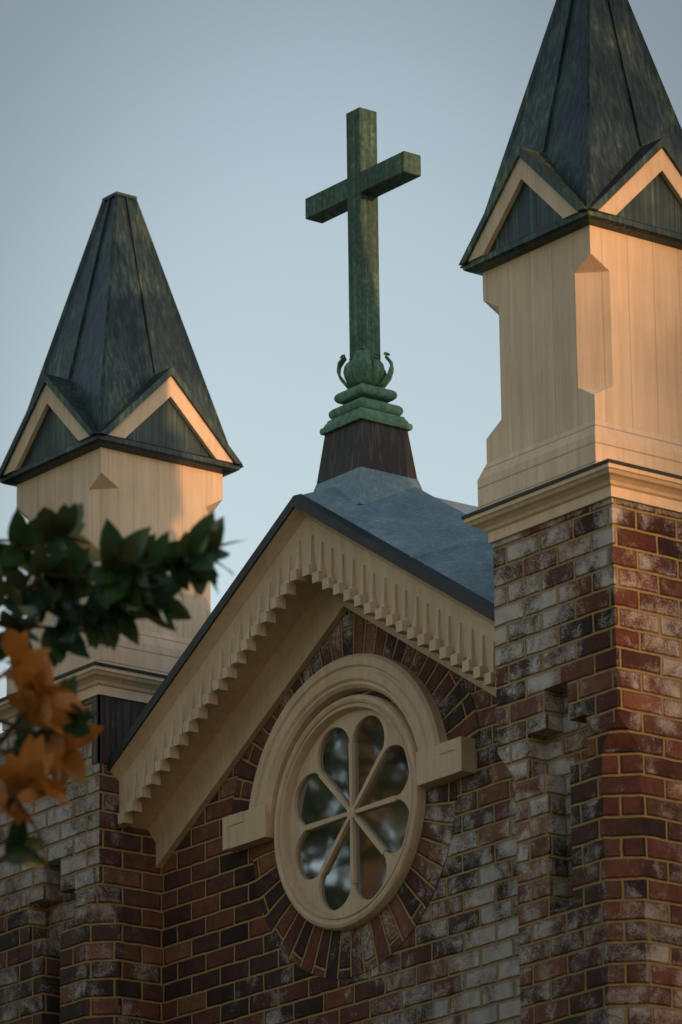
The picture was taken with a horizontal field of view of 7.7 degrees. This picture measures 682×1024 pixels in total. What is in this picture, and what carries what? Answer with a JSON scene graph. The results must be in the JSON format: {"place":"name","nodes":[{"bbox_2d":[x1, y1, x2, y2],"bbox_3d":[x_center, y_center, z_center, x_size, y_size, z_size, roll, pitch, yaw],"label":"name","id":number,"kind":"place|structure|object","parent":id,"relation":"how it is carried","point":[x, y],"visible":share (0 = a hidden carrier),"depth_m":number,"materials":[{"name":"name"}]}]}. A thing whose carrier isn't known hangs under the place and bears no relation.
{"place":"outdoors","nodes":[
{"label":"outdoors","id":0,"kind":"place"},
{"bbox_2d":[0,854,6,861],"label":"magnolia spray twig","id":1,"kind":"object","parent":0,"point":[3,857],"visible":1,"depth_m":16.50,"materials":[{"name":"brown plant"}]},
{"bbox_2d":[0,731,17,1023],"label":"brick pier return","id":2,"kind":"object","parent":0,"point":[8,971],"depth_m":24.16,"materials":[{"name":"red brick"}]},
{"bbox_2d":[0,711,26,744],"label":"branch","id":3,"kind":"object","parent":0,"point":[7,733],"visible":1,"depth_m":16.64,"materials":[{"name":"brown wood"}]},
{"bbox_2d":[6,783,27,805],"bbox_3d":[-1.142,0.974,16.592,0.033,0.146,0.369,16,-24,-42],"label":"branch","id":4,"kind":"object","parent":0,"point":[10,800],"visible":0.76,"depth_m":16.50,"materials":[{"name":"brown wood"}]},
{"bbox_2d":[0,764,45,826],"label":"leaves","id":5,"kind":"object","parent":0,"point":[30,795],"visible":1,"depth_m":16.40,"materials":[{"name":"orange plant"}]},
{"bbox_2d":[0,718,49,741],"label":"branch","id":6,"kind":"object","parent":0,"point":[19,727],"visible":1,"depth_m":16.73,"materials":[{"name":"brown wood"}]},
{"bbox_2d":[0,540,51,551],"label":"branch","id":7,"kind":"object","parent":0,"point":[2,545],"visible":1,"depth_m":17.30,"materials":[{"name":"brown wood"}]},
{"bbox_2d":[0,728,52,753],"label":"branch","id":8,"kind":"object","parent":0,"point":[9,750],"visible":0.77,"depth_m":16.78,"materials":[{"name":"brown wood"}]},
{"bbox_2d":[0,624,57,632],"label":"branch","id":9,"kind":"object","parent":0,"point":[22,626],"visible":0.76,"depth_m":17.30,"materials":[{"name":"brown wood"}]},
{"bbox_2d":[3,734,70,828],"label":"leaves","id":10,"kind":"object","parent":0,"point":[32,763],"visible":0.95,"depth_m":16.51,"materials":[{"name":"orange plant"}]},
{"bbox_2d":[4,816,46,867],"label":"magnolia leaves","id":11,"kind":"object","parent":10,"relation":"attached to","point":[21,846],"visible":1,"depth_m":16.48,"materials":[{"name":"green plant"}]},
{"bbox_2d":[6,787,54,928],"bbox_3d":[-1.028,1.075,16.383,0.285,0.503,0.072,13,-22,-36],"label":"branch","id":12,"kind":"object","parent":10,"relation":"attached to","point":[11,793],"visible":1,"depth_m":16.40,"materials":[{"name":"brown wood"}]},
{"bbox_2d":[44,724,103,787],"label":"leaves","id":13,"kind":"object","parent":10,"relation":"attached to","point":[68,761],"visible":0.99,"depth_m":16.66,"materials":[{"name":"orange plant"}]},
{"bbox_2d":[7,646,84,734],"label":"leaves","id":14,"kind":"object","parent":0,"point":[42,700],"visible":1,"depth_m":16.58,"materials":[{"name":"orange plant"}]},
{"bbox_2d":[2,627,50,680],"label":"leaves","id":15,"kind":"object","parent":14,"relation":"attached to","point":[15,644],"visible":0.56,"depth_m":16.76,"materials":[{"name":"orange plant"}]},
{"bbox_2d":[12,674,99,757],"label":"leaves","id":16,"kind":"object","parent":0,"point":[78,726],"visible":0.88,"depth_m":16.68,"materials":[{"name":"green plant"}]},
{"bbox_2d":[28,588,83,610],"bbox_3d":[-1.070,0.304,17.225,0.070,0.149,0.494,38,-42,-63],"label":"branch","id":17,"kind":"object","parent":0,"point":[72,603],"visible":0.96,"depth_m":17.15,"materials":[{"name":"brown wood"}]},
{"bbox_2d":[0,562,172,606],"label":"branch","id":18,"kind":"object","parent":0,"point":[25,589],"visible":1,"depth_m":17.10,"materials":[{"name":"brown wood"}]},
{"bbox_2d":[0,511,245,620],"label":"leaves","id":19,"kind":"object","parent":18,"relation":"attached to","point":[194,554],"visible":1,"depth_m":16.93,"materials":[{"name":"green plant"}]},
{"bbox_2d":[30,578,135,649],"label":"leaves","id":20,"kind":"object","parent":19,"relation":"attached to","point":[90,618],"visible":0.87,"depth_m":17.12,"materials":[{"name":"green plant"}]},
{"bbox_2d":[0,599,90,668],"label":"leaves","id":21,"kind":"object","parent":20,"relation":"attached to","point":[63,639],"visible":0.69,"depth_m":17.28,"materials":[{"name":"green plant"}]},
{"bbox_2d":[0,502,100,578],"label":"leaves","id":22,"kind":"object","parent":20,"relation":"attached to","point":[62,528],"visible":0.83,"depth_m":17.29,"materials":[{"name":"green plant"}]},
{"bbox_2d":[101,579,191,650],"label":"leaves","id":23,"kind":"object","parent":20,"relation":"attached to","point":[123,623],"visible":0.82,"depth_m":17.11,"materials":[{"name":"green plant"}]},
{"bbox_2d":[0,0,681,732],"label":"sky","id":24,"kind":"structure","parent":0,"point":[221,118],"materials":[{"name":"blue"}]},
{"bbox_2d":[435,497,477,513],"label":"roof","id":25,"kind":"structure","parent":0,"point":[464,508],"depth_m":23.55,"materials":[{"name":"grey metal"}]},
{"bbox_3d":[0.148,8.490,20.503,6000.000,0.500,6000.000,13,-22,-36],"label":"ground","id":26,"kind":"structure","parent":0,"visible":0},
{"bbox_2d":[5,698,161,1023],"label":"brick pillar","id":27,"kind":"structure","parent":26,"relation":"on","point":[94,956],"depth_m":23.80,"materials":[{"name":"red brick"}]},
{"bbox_2d":[0,665,164,731],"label":"cornice","id":28,"kind":"structure","parent":27,"relation":"on","point":[94,680],"depth_m":23.99,"materials":[{"name":"beige wood"}]},
{"bbox_2d":[0,661,166,701],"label":"cornice molding","id":29,"kind":"structure","parent":28,"relation":"on","point":[104,665],"depth_m":23.97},
{"bbox_2d":[7,629,191,694],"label":"pier plinth","id":30,"kind":"structure","parent":29,"relation":"on","point":[153,652],"depth_m":24.17,"materials":[{"name":"beige wood"}]},
{"bbox_2d":[17,447,222,647],"bbox_3d":[-1.075,0.249,24.697,0.720,0.909,0.720,13,-22,-36],"label":"pier shaft","id":31,"kind":"object","parent":30,"relation":"on","point":[125,494],"visible":0.34,"depth_m":24.46,"materials":[{"name":"beige wood"}]},
{"bbox_2d":[0,191,243,486],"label":"spire roof","id":32,"kind":"structure","parent":31,"relation":"on","point":[120,350],"depth_m":24.79,"materials":[{"name":"grey metal"}]},
{"bbox_2d":[4,377,232,474],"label":"pier gablet boards","id":33,"kind":"object","parent":32,"relation":"attached to","point":[170,389],"visible":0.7,"depth_m":24.64,"materials":[{"name":"beige wood"}]},
{"bbox_2d":[92,695,146,764],"bbox_3d":[-1.019,1.050,23.987,0.338,0.327,0.057,13,-22,-36],"label":"wall panel","id":34,"kind":"object","parent":27,"relation":"attached to","point":[115,718],"visible":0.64,"depth_m":23.92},
{"bbox_2d":[162,609,520,1023],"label":"gable wall","id":35,"kind":"structure","parent":26,"relation":"on","point":[453,958],"depth_m":22.41,"materials":[{"name":"red brick"}]},
{"bbox_2d":[128,577,332,841],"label":"gable soffit","id":36,"kind":"structure","parent":35,"relation":"attached to","point":[267,646],"depth_m":23.48,"materials":[{"name":"beige wood"}]},
{"bbox_2d":[119,517,494,827],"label":"gable fascia","id":37,"kind":"structure","parent":35,"relation":"attached to","point":[424,594],"depth_m":22.91,"materials":[{"name":"beige wood"}]},
{"bbox_2d":[110,507,494,780],"bbox_3d":[-0.176,0.431,22.904,0.055,0.979,2.932,13,-22,-36],"label":"roof edge","id":38,"kind":"object","parent":37,"relation":"attached to","point":[213,634],"visible":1,"depth_m":23.38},
{"bbox_2d":[107,494,494,770],"bbox_3d":[-0.192,0.385,22.906,0.044,0.992,2.932,13,-22,-36],"label":"roof edge","id":39,"kind":"object","parent":38,"relation":"attached to","point":[403,560],"visible":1,"depth_m":22.85,"materials":[{"name":"grey metal"}]},
{"bbox_2d":[118,535,495,825],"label":"gable pendants","id":40,"kind":"object","parent":37,"relation":"attached to","point":[299,573],"visible":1,"depth_m":22.98,"materials":[{"name":"beige wood"}]},
{"bbox_2d":[156,595,495,867],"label":"gable trim","id":41,"kind":"structure","parent":35,"relation":"attached to","point":[247,731],"depth_m":23.42,"materials":[{"name":"beige wood"}]},
{"bbox_2d":[249,653,447,828],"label":"arch molding","id":42,"kind":"structure","parent":35,"relation":"attached to","point":[403,688],"depth_m":22.94,"materials":[{"name":"beige stone"}]},
{"bbox_2d":[222,736,475,852],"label":"stone blocks","id":43,"kind":"structure","parent":35,"relation":"attached to","point":[446,761],"depth_m":22.32,"materials":[{"name":"beige stone"}]},
{"bbox_2d":[274,694,425,930],"bbox_3d":[0.054,1.347,22.788,0.114,1.064,1.064,13,-22,-36],"label":"window frame","id":44,"kind":"object","parent":35,"relation":"attached to","point":[383,897],"visible":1,"depth_m":22.76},
{"bbox_2d":[289,710,409,915],"bbox_3d":[0.055,1.347,22.788,0.030,0.936,0.936,13,-22,-36],"label":"window tracery","id":45,"kind":"object","parent":44,"relation":"in","point":[349,724],"visible":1,"depth_m":22.84,"materials":[{"name":"beige wood"}]},
{"bbox_2d":[297,716,408,910],"bbox_3d":[0.060,1.348,22.792,0.001,0.934,0.934,13,-22,-36],"label":"window glass","id":46,"kind":"object","parent":45,"relation":"in","point":[318,800],"visible":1,"depth_m":22.80,"materials":[{"name":"clear glass"}]},
{"bbox_2d":[253,779,456,978],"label":"brick arch","id":47,"kind":"structure","parent":35,"relation":"attached to","point":[309,947],"depth_m":22.52,"materials":[{"name":"red brick"}]},
{"bbox_2d":[231,613,479,814],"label":"brick arch","id":48,"kind":"structure","parent":35,"relation":"attached to","point":[355,633],"depth_m":22.88,"materials":[{"name":"brown brick"}]},
{"bbox_2d":[303,487,493,602],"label":"roof","id":49,"kind":"structure","parent":35,"relation":"attached to","point":[413,521],"depth_m":22.69,"materials":[{"name":"metal"}]},
{"bbox_2d":[313,466,421,503],"bbox_3d":[0.120,-0.040,23.299,0.450,0.202,0.450,13,-22,-36],"label":"roof flashing","id":50,"kind":"object","parent":49,"relation":"on","point":[361,485],"visible":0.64,"depth_m":23.13,"materials":[{"name":"grey metal"}]},
{"bbox_2d":[317,419,416,483],"bbox_3d":[0.117,-0.251,23.367,0.330,0.245,0.330,13,-22,-36],"label":"pedestal","id":51,"kind":"object","parent":50,"relation":"on","point":[369,445],"visible":0.86,"depth_m":23.26,"materials":[{"name":"brown wood"}]},
{"bbox_2d":[320,382,412,435],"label":"cross base mouldings","id":52,"kind":"object","parent":51,"relation":"on","point":[364,401],"visible":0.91,"depth_m":23.35,"materials":[{"name":"green metal"}]},
{"bbox_2d":[305,107,420,388],"bbox_3d":[0.104,-1.213,23.674,0.243,1.386,0.754,13,-22,-36],"label":"cross","id":53,"kind":"object","parent":52,"relation":"on","point":[362,187],"depth_m":23.63,"materials":[{"name":"green metal"}]},
{"bbox_2d":[409,536,487,558],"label":"gable coping seams","id":54,"kind":"object","parent":49,"relation":"attached to","point":[450,547],"visible":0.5,"depth_m":22.45,"materials":[{"name":"grey metal"}]},
{"bbox_2d":[493,497,681,1023],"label":"brick pillar","id":55,"kind":"structure","parent":26,"relation":"on","point":[588,625],"depth_m":21.03,"materials":[{"name":"brown brick"}]},
{"bbox_2d":[464,462,681,543],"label":"cornice","id":56,"kind":"structure","parent":55,"relation":"on","point":[592,486],"depth_m":21.30,"materials":[{"name":"beige wood"}]},
{"bbox_2d":[461,458,681,519],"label":"cornice flashing","id":57,"kind":"object","parent":56,"relation":"on","point":[463,517],"visible":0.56,"depth_m":21.27,"materials":[{"name":"grey metal"}]},
{"bbox_2d":[477,419,681,509],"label":"pier plinth","id":58,"kind":"structure","parent":56,"relation":"on","point":[552,458],"depth_m":21.47,"materials":[{"name":"beige wood"}]},
{"bbox_2d":[483,225,681,462],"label":"pier shaft","id":59,"kind":"object","parent":58,"relation":"on","point":[590,322],"visible":0.82,"depth_m":21.65,"materials":[{"name":"beige wood"}]},
{"bbox_2d":[459,0,681,275],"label":"spire roof","id":60,"kind":"structure","parent":59,"relation":"on","point":[596,127],"depth_m":22.02,"materials":[{"name":"grey metal"}]},
{"bbox_2d":[468,148,681,261],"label":"pier gablet boards","id":61,"kind":"object","parent":60,"relation":"attached to","point":[654,166],"visible":0.55,"depth_m":21.87,"materials":[{"name":"beige wood"}]}
]}

